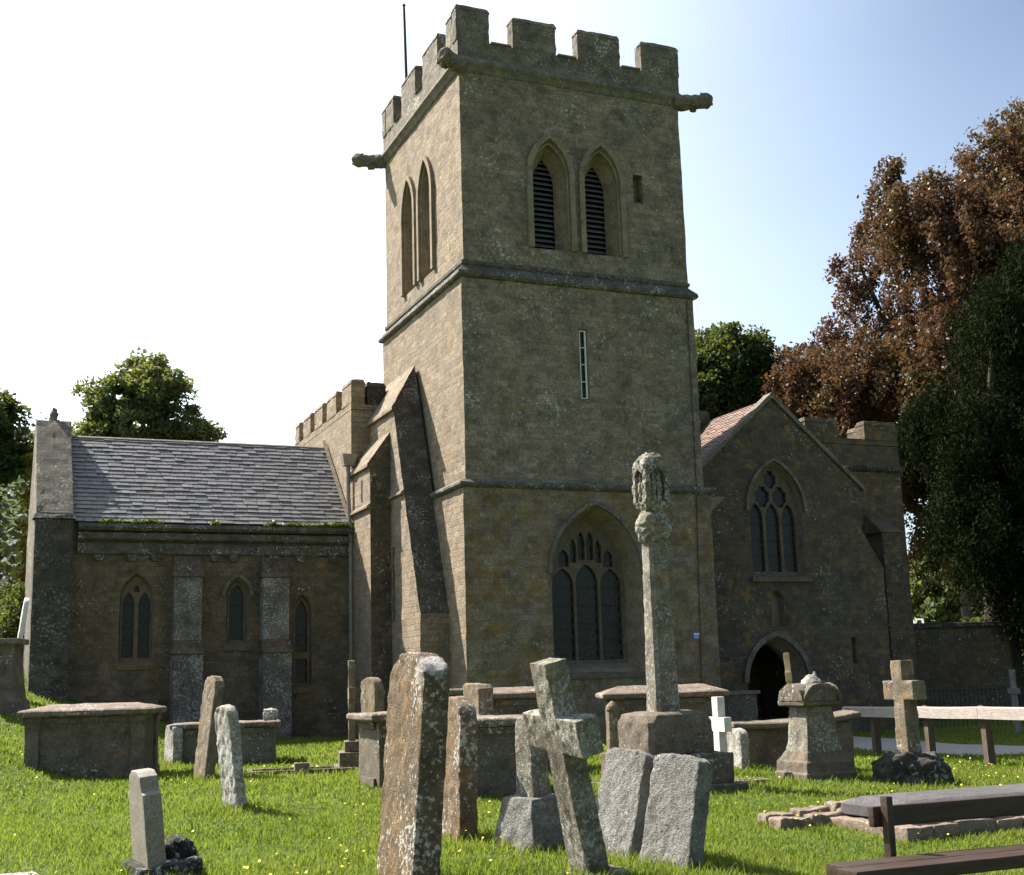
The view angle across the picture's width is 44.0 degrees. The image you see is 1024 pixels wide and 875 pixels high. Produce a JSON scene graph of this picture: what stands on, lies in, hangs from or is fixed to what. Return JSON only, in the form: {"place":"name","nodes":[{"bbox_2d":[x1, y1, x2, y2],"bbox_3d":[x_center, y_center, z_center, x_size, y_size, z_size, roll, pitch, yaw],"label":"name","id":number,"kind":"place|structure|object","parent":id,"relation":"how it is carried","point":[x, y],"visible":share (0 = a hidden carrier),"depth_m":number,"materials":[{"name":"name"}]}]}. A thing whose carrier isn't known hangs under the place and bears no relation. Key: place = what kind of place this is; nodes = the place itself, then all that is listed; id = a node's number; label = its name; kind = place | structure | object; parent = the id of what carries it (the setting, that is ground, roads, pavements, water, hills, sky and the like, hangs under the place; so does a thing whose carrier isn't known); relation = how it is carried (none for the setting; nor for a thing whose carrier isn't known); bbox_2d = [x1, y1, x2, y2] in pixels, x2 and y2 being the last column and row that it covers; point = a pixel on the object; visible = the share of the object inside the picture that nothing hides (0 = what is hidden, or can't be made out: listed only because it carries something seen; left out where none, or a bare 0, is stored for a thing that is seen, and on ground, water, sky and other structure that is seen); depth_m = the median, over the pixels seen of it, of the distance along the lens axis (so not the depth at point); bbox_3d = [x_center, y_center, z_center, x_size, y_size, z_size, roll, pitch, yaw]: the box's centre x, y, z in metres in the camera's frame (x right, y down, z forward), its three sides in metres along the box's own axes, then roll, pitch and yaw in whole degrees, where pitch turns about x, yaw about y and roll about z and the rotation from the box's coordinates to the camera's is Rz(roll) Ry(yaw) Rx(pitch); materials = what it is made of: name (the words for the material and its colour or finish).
{"place":"outdoors","nodes":[
{"label":"outdoors","id":0,"kind":"place"},
{"bbox_2d":[0,871,38,874],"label":"path","id":1,"kind":"structure","parent":0,"point":[22,873],"depth_m":10.53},
{"bbox_2d":[0,475,1023,874],"bbox_3d":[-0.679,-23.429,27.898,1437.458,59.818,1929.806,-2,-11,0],"label":"ground","id":2,"kind":"structure","parent":0,"point":[936,723],"depth_m":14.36,"materials":[{"name":"green plant"}]},
{"bbox_2d":[0,578,24,652],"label":"laurel bush","id":3,"kind":"object","parent":2,"relation":"on","point":[10,620],"visible":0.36,"depth_m":33.44,"materials":[{"name":"green plant"}]},
{"bbox_2d":[0,578,24,631],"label":"laurel bush","id":4,"kind":"object","parent":2,"relation":"on","point":[3,594],"visible":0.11,"depth_m":35.85,"materials":[{"name":"green plant"}]},
{"bbox_2d":[0,638,29,715],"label":"tapered tomb","id":5,"kind":"object","parent":2,"relation":"on","point":[14,699],"visible":0.83,"depth_m":23.70,"materials":[{"name":"stone"}]},
{"bbox_2d":[0,388,34,503],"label":"ash tree","id":6,"kind":"object","parent":2,"relation":"on","point":[13,460],"visible":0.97,"depth_m":43.02,"materials":[{"name":"green plant"}]},
{"bbox_2d":[9,452,33,587],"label":"maple bush","id":7,"kind":"object","parent":2,"relation":"on","point":[22,546],"visible":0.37,"depth_m":42.02,"materials":[{"name":"green plant"}]},
{"bbox_2d":[17,598,29,648],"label":"headstone","id":8,"kind":"object","parent":2,"relation":"on","point":[24,613],"visible":0.34,"depth_m":26.59,"materials":[{"name":"white stone"}]},
{"bbox_2d":[0,412,79,589],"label":"distant woods","id":9,"kind":"object","parent":2,"relation":"on","point":[13,560],"visible":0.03,"depth_m":166.00,"materials":[{"name":"green plant"}]},
{"bbox_2d":[16,702,166,777],"bbox_3d":[-6.217,4.590,18.807,1.911,1.277,1.239,-1,-11,-5],"label":"chest tomb","id":10,"kind":"object","parent":2,"relation":"on","point":[90,740],"visible":0.81,"depth_m":18.35,"materials":[{"name":"stone"}]},
{"bbox_2d":[69,347,227,441],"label":"lime tree","id":11,"kind":"object","parent":2,"relation":"on","point":[150,388],"visible":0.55,"depth_m":55.14,"materials":[{"name":"green plant"}]},
{"bbox_2d":[121,768,202,874],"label":"headstone","id":12,"kind":"object","parent":2,"relation":"on","point":[154,851],"visible":0.98,"depth_m":10.34,"materials":[{"name":"grey stone"}]},
{"bbox_2d":[164,724,182,762],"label":"headstone","id":13,"kind":"object","parent":2,"relation":"on","point":[173,751],"visible":0.57,"depth_m":20.80,"materials":[{"name":"grey stone"}]},
{"bbox_2d":[193,676,223,780],"bbox_3d":[-4.313,4.248,17.980,0.169,1.708,0.563,11,-16,-29],"label":"headstone","id":14,"kind":"object","parent":2,"relation":"on","point":[206,749],"visible":0.67,"depth_m":17.88,"materials":[{"name":"beige stone"}]},
{"bbox_2d":[170,719,280,763],"bbox_3d":[-4.810,5.242,21.322,1.786,0.909,0.874,0,-11,-9],"label":"chest tomb","id":15,"kind":"object","parent":2,"relation":"on","point":[258,739],"visible":0.44,"depth_m":21.06,"materials":[{"name":"grey stone"}]},
{"bbox_2d":[263,708,277,720],"bbox_3d":[-4.082,4.702,21.423,0.261,0.264,0.223,-2,-11,0],"label":"stone lump","id":16,"kind":"object","parent":15,"relation":"on","point":[270,714],"visible":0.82,"depth_m":21.34,"materials":[{"name":"grey stone"}]},
{"bbox_2d":[214,704,246,810],"bbox_3d":[-3.124,3.682,14.098,0.145,1.403,0.489,-2,-9,-34],"label":"headstone","id":17,"kind":"object","parent":2,"relation":"on","point":[228,734],"visible":0.73,"depth_m":13.98,"materials":[{"name":"grey stone"}]},
{"bbox_2d":[247,762,354,777],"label":"grave kerb","id":18,"kind":"structure","parent":2,"relation":"on","point":[303,767],"depth_m":18.04,"materials":[{"name":"stone"}]},
{"bbox_2d":[334,660,358,770],"bbox_3d":[-2.398,4.262,18.950,0.531,1.832,1.011,0,-11,-9],"label":"stepped cross","id":19,"kind":"object","parent":2,"relation":"on","point":[348,755],"visible":0.56,"depth_m":18.69,"materials":[{"name":"stone"}]},
{"bbox_2d":[346,711,386,788],"bbox_3d":[-1.316,4.064,16.132,1.322,1.132,1.171,3,-12,-23],"label":"table tomb","id":20,"kind":"object","parent":2,"relation":"on","point":[372,731],"visible":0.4,"depth_m":15.78,"materials":[{"name":"stone"}]},
{"bbox_2d":[360,677,384,712],"bbox_3d":[-1.990,4.254,18.130,0.176,1.627,0.521,4,-12,-31],"label":"headstone","id":21,"kind":"object","parent":2,"relation":"on","point":[372,694],"visible":0.26,"depth_m":18.08,"materials":[{"name":"beige stone"}]},
{"bbox_2d":[377,652,449,874],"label":"headstone","id":22,"kind":"object","parent":2,"relation":"on","point":[412,797],"visible":1,"depth_m":9.42,"materials":[{"name":"stone"}]},
{"bbox_2d":[442,696,477,842],"bbox_3d":[-0.545,3.207,11.816,0.205,1.566,0.765,5,-13,-24],"label":"headstone","id":23,"kind":"object","parent":2,"relation":"on","point":[460,814],"visible":0.55,"depth_m":11.55,"materials":[{"name":"stone"}]},
{"bbox_2d":[22,4,921,738],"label":"church","id":24,"kind":"structure","parent":2,"relation":"on","point":[454,490],"depth_m":30.94,"materials":[{"name":"stone"}]},
{"bbox_2d":[116,576,154,670],"bbox_3d":[-8.897,4.394,29.982,0.860,2.220,0.310,3,-12,-23],"label":"chapel window","id":25,"kind":"structure","parent":24,"relation":"in","point":[136,596],"depth_m":30.04,"materials":[{"name":"stone"}]},
{"bbox_2d":[222,573,253,650],"bbox_3d":[-6.721,4.272,30.916,0.770,1.885,0.340,3,-12,-23],"label":"chapel window","id":26,"kind":"structure","parent":24,"relation":"in","point":[235,619],"depth_m":30.97,"materials":[{"name":"stone"}]},
{"bbox_2d":[292,596,312,692],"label":"chapel window","id":27,"kind":"structure","parent":24,"relation":"in","point":[301,684],"depth_m":31.45,"materials":[{"name":"glass"}]},
{"bbox_2d":[402,3,407,78],"bbox_3d":[-2.975,-10.245,35.603,0.110,4.260,0.110,-3,-11,0],"label":"flagpole","id":28,"kind":"object","parent":24,"relation":"on","point":[405,44],"visible":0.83,"depth_m":35.75,"materials":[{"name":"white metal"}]},
{"bbox_2d":[400,175,417,296],"bbox_3d":[-2.476,-5.431,33.735,0.690,3.235,1.190,3,-12,-23],"label":"belfry window","id":29,"kind":"structure","parent":24,"relation":"in","point":[408,196],"depth_m":33.91,"materials":[{"name":"stone"}]},
{"bbox_2d":[416,155,435,281],"bbox_3d":[-1.940,-5.686,32.479,0.690,3.235,1.190,3,-12,-23],"label":"belfry window","id":30,"kind":"structure","parent":24,"relation":"in","point":[425,177],"depth_m":32.63,"materials":[{"name":"stone"}]},
{"bbox_2d":[526,133,577,251],"bbox_3d":[0.841,-5.965,31.203,1.270,2.985,0.690,3,-12,-23],"label":"belfry window","id":31,"kind":"structure","parent":24,"relation":"in","point":[539,210],"depth_m":31.21,"materials":[{"name":"stone"}]},
{"bbox_2d":[578,331,587,399],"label":"slit window","id":32,"kind":"structure","parent":24,"relation":"in","point":[581,334],"depth_m":30.39,"materials":[{"name":"black glass"}]},
{"bbox_2d":[548,501,644,678],"bbox_3d":[1.853,3.557,29.540,2.490,4.085,0.790,3,-12,-23],"label":"west window","id":33,"kind":"structure","parent":24,"relation":"in","point":[585,568],"depth_m":29.77,"materials":[{"name":"stone"}]},
{"bbox_2d":[578,141,628,257],"bbox_3d":[2.133,-5.900,31.739,1.270,2.985,0.690,3,-12,-23],"label":"belfry window","id":34,"kind":"structure","parent":24,"relation":"in","point":[590,211],"depth_m":31.73,"materials":[{"name":"stone"}]},
{"bbox_2d":[693,632,699,638],"bbox_3d":[4.381,4.699,30.023,0.200,0.160,0.018,3,-12,-22],"label":"notice plate","id":35,"kind":"object","parent":24,"relation":"attached to","point":[696,635],"visible":1,"depth_m":30.01,"materials":[{"name":"blue paint"}]},
{"bbox_2d":[745,458,812,581],"bbox_3d":[7.004,2.215,33.900,1.930,3.345,0.460,3,-12,-23],"label":"window","id":36,"kind":"structure","parent":24,"relation":"in","point":[769,501],"depth_m":34.01,"materials":[{"name":"stone"}]},
{"bbox_2d":[462,683,492,714],"bbox_3d":[-0.431,3.987,16.547,0.244,1.543,0.520,4,-12,-26],"label":"headstone","id":37,"kind":"object","parent":2,"relation":"on","point":[479,696],"visible":0.21,"depth_m":16.45,"materials":[{"name":"beige stone"}]},
{"bbox_2d":[449,686,533,696],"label":"chest tomb","id":38,"kind":"object","parent":2,"relation":"on","point":[455,692],"visible":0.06,"depth_m":21.48,"materials":[{"name":"stone"}]},
{"bbox_2d":[0,751,995,874],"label":"clover","id":39,"kind":"object","parent":2,"relation":"on","point":[727,798],"visible":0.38,"depth_m":12.25,"materials":[{"name":"plant"}]},
{"bbox_2d":[476,714,522,797],"bbox_3d":[-0.326,3.996,15.528,1.223,1.133,1.275,0,-11,-11],"label":"chest tomb","id":40,"kind":"object","parent":2,"relation":"on","point":[496,755],"visible":0.19,"depth_m":15.02,"materials":[{"name":"stone"}]},
{"bbox_2d":[14,750,1023,874],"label":"wildflowers","id":41,"kind":"object","parent":2,"relation":"on","point":[328,871],"visible":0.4,"depth_m":12.17,"materials":[{"name":"yellow plant"}]},
{"bbox_2d":[493,687,549,768],"bbox_3d":[-0.015,4.385,18.710,1.214,1.376,1.109,1,-11,-13],"label":"chest tomb","id":42,"kind":"object","parent":2,"relation":"on","point":[513,700],"visible":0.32,"depth_m":18.33,"materials":[{"name":"stone"}]},
{"bbox_2d":[494,717,564,852],"bbox_3d":[0.193,3.144,11.189,0.550,1.338,0.617,3,-11,-37],"label":"broken cross","id":43,"kind":"object","parent":2,"relation":"on","point":[529,813],"visible":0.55,"depth_m":11.06,"materials":[{"name":"stone"}]},
{"bbox_2d":[522,658,628,874],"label":"leaning cross","id":44,"kind":"object","parent":2,"relation":"on","point":[563,733],"visible":1,"depth_m":9.46,"materials":[{"name":"stone"}]},
{"bbox_2d":[606,701,618,749],"bbox_3d":[1.439,4.337,17.895,0.175,1.207,0.177,-6,-12,22],"label":"stone post","id":45,"kind":"object","parent":2,"relation":"on","point":[612,708],"visible":0.45,"depth_m":17.89,"materials":[{"name":"beige stone"}]},
{"bbox_2d":[596,747,653,858],"bbox_3d":[0.909,3.173,10.538,0.180,1.150,0.540,25,-23,-32],"label":"headstone","id":46,"kind":"object","parent":2,"relation":"on","point":[623,795],"visible":0.62,"depth_m":10.48,"materials":[{"name":"grey stone"}]},
{"bbox_2d":[595,683,729,749],"bbox_3d":[2.455,4.760,20.661,2.044,1.436,1.143,-1,-11,-3],"label":"chest tomb","id":47,"kind":"object","parent":2,"relation":"on","point":[633,698],"visible":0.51,"depth_m":20.31,"materials":[{"name":"stone"}]},
{"bbox_2d":[591,452,748,790],"bbox_3d":[1.908,2.485,16.414,1.511,4.632,1.508,3,-12,-23],"label":"churchyard cross","id":48,"kind":"object","parent":2,"relation":"on","point":[663,723],"visible":0.67,"depth_m":16.23,"materials":[{"name":"stone"}]},
{"bbox_2d":[639,753,712,870],"bbox_3d":[1.284,3.066,9.989,0.189,1.125,0.549,24,-23,-35],"label":"headstone","id":49,"kind":"object","parent":2,"relation":"on","point":[677,811],"visible":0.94,"depth_m":9.93,"materials":[{"name":"grey stone"}]},
{"bbox_2d":[709,697,731,751],"bbox_3d":[2.926,4.256,17.802,0.125,1.203,0.463,3,-12,-23],"label":"white cross","id":50,"kind":"object","parent":2,"relation":"on","point":[721,723],"visible":0.71,"depth_m":17.77,"materials":[{"name":"stone"}]},
{"bbox_2d":[727,728,749,770],"bbox_3d":[3.402,4.812,19.018,0.159,0.882,0.416,3,-12,-23],"label":"headstone","id":51,"kind":"object","parent":2,"relation":"on","point":[737,742],"visible":0.52,"depth_m":18.91,"materials":[{"name":"grey stone"}]},
{"bbox_2d":[722,690,760,734],"bbox_3d":[5.208,6.888,31.175,1.892,1.269,0.579,3,-12,-23],"label":"chest tomb","id":52,"kind":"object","parent":2,"relation":"on","point":[740,705],"depth_m":31.18,"materials":[{"name":"stone"}]},
{"bbox_2d":[695,320,798,419],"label":"oak tree","id":53,"kind":"object","parent":2,"relation":"on","point":[733,361],"visible":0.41,"depth_m":61.86,"materials":[{"name":"green plant"}]},
{"bbox_2d":[734,777,771,784],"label":"stone slab","id":54,"kind":"structure","parent":2,"relation":"on","point":[763,779],"depth_m":16.22,"materials":[{"name":"grey stone"}]},
{"bbox_2d":[783,653,792,683],"bbox_3d":[4.169,4.137,18.746,0.085,1.881,0.342,-8,-12,14],"label":"yellow cross","id":55,"kind":"object","parent":2,"relation":"on","point":[788,675],"visible":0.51,"depth_m":18.85,"materials":[{"name":"stone"}]},
{"bbox_2d":[732,710,860,770],"bbox_3d":[4.384,4.856,19.817,1.972,1.104,1.051,-2,-11,0],"label":"chest tomb","id":56,"kind":"object","parent":2,"relation":"on","point":[768,741],"visible":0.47,"depth_m":19.43,"materials":[{"name":"stone"}]},
{"bbox_2d":[756,798,852,829],"bbox_3d":[3.118,3.815,12.617,1.586,0.355,0.838,3,-12,-23],"label":"grave edging","id":57,"kind":"object","parent":2,"relation":"on","point":[827,809],"visible":0.25,"depth_m":12.31,"materials":[{"name":"stone"}]},
{"bbox_2d":[775,671,856,781],"bbox_3d":[4.130,4.075,17.421,0.809,1.684,0.807,2,-12,-21],"label":"pedestal monument","id":58,"kind":"object","parent":2,"relation":"on","point":[814,750],"visible":0.89,"depth_m":17.22,"materials":[{"name":"stone"}]},
{"bbox_2d":[756,96,1023,621],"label":"copper beech","id":59,"kind":"object","parent":2,"relation":"on","point":[965,228],"visible":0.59,"depth_m":56.55,"materials":[{"name":"brown plant"}]},
{"bbox_2d":[871,660,954,786],"bbox_3d":[5.287,4.065,16.887,1.062,2.166,0.881,3,-12,-23],"label":"stone cross","id":60,"kind":"object","parent":2,"relation":"on","point":[910,762],"visible":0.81,"depth_m":16.79,"materials":[{"name":"beige stone"}]},
{"bbox_2d":[823,794,1023,874],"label":"bench","id":61,"kind":"object","parent":2,"relation":"on","point":[887,815],"visible":1,"depth_m":7.30,"materials":[{"name":"brown wood"}]},
{"bbox_2d":[829,783,1023,842],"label":"ledger tomb","id":62,"kind":"object","parent":2,"relation":"on","point":[855,811],"visible":0.26,"depth_m":11.85,"materials":[{"name":"stone"}]},
{"bbox_2d":[842,705,1023,765],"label":"rail fence","id":63,"kind":"object","parent":2,"relation":"on","point":[985,715],"visible":0.81,"depth_m":21.07,"materials":[{"name":"grey wood"}]},
{"bbox_2d":[907,552,961,622],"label":"oak tree","id":64,"kind":"object","parent":2,"relation":"on","point":[933,603],"visible":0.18,"depth_m":64.45,"materials":[{"name":"green plant"}]},
{"bbox_2d":[892,236,1023,706],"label":"yew tree","id":65,"kind":"object","parent":2,"relation":"on","point":[979,442],"visible":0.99,"depth_m":42.23,"materials":[{"name":"green plant"}]},
{"bbox_2d":[913,621,1011,718],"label":"boundary wall","id":66,"kind":"structure","parent":2,"relation":"on","point":[961,654],"depth_m":40.74,"materials":[{"name":"stone"}]},
{"bbox_2d":[917,684,1023,727],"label":"iron railings","id":67,"kind":"object","parent":2,"relation":"on","point":[960,690],"visible":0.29,"depth_m":33.86,"materials":[{"name":"black metal"}]},
{"bbox_2d":[960,601,1023,684],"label":"laurel bush","id":68,"kind":"object","parent":2,"relation":"on","point":[978,619],"visible":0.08,"depth_m":42.81,"materials":[{"name":"green plant"}]},
{"bbox_2d":[1007,670,1021,733],"bbox_3d":[12.024,6.373,30.277,0.129,1.626,0.553,-2,-11,2],"label":"grey cross","id":69,"kind":"object","parent":2,"relation":"on","point":[1013,690],"visible":0.87,"depth_m":30.25,"materials":[{"name":"grey stone"}]},
{"bbox_2d":[0,0,1023,622],"label":"sky","id":70,"kind":"structure","parent":0,"point":[179,180],"materials":[{"name":"white"}]},
{"bbox_2d":[853,736,1023,754],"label":"path","id":71,"kind":"structure","parent":0,"point":[890,744],"depth_m":25.45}
]}

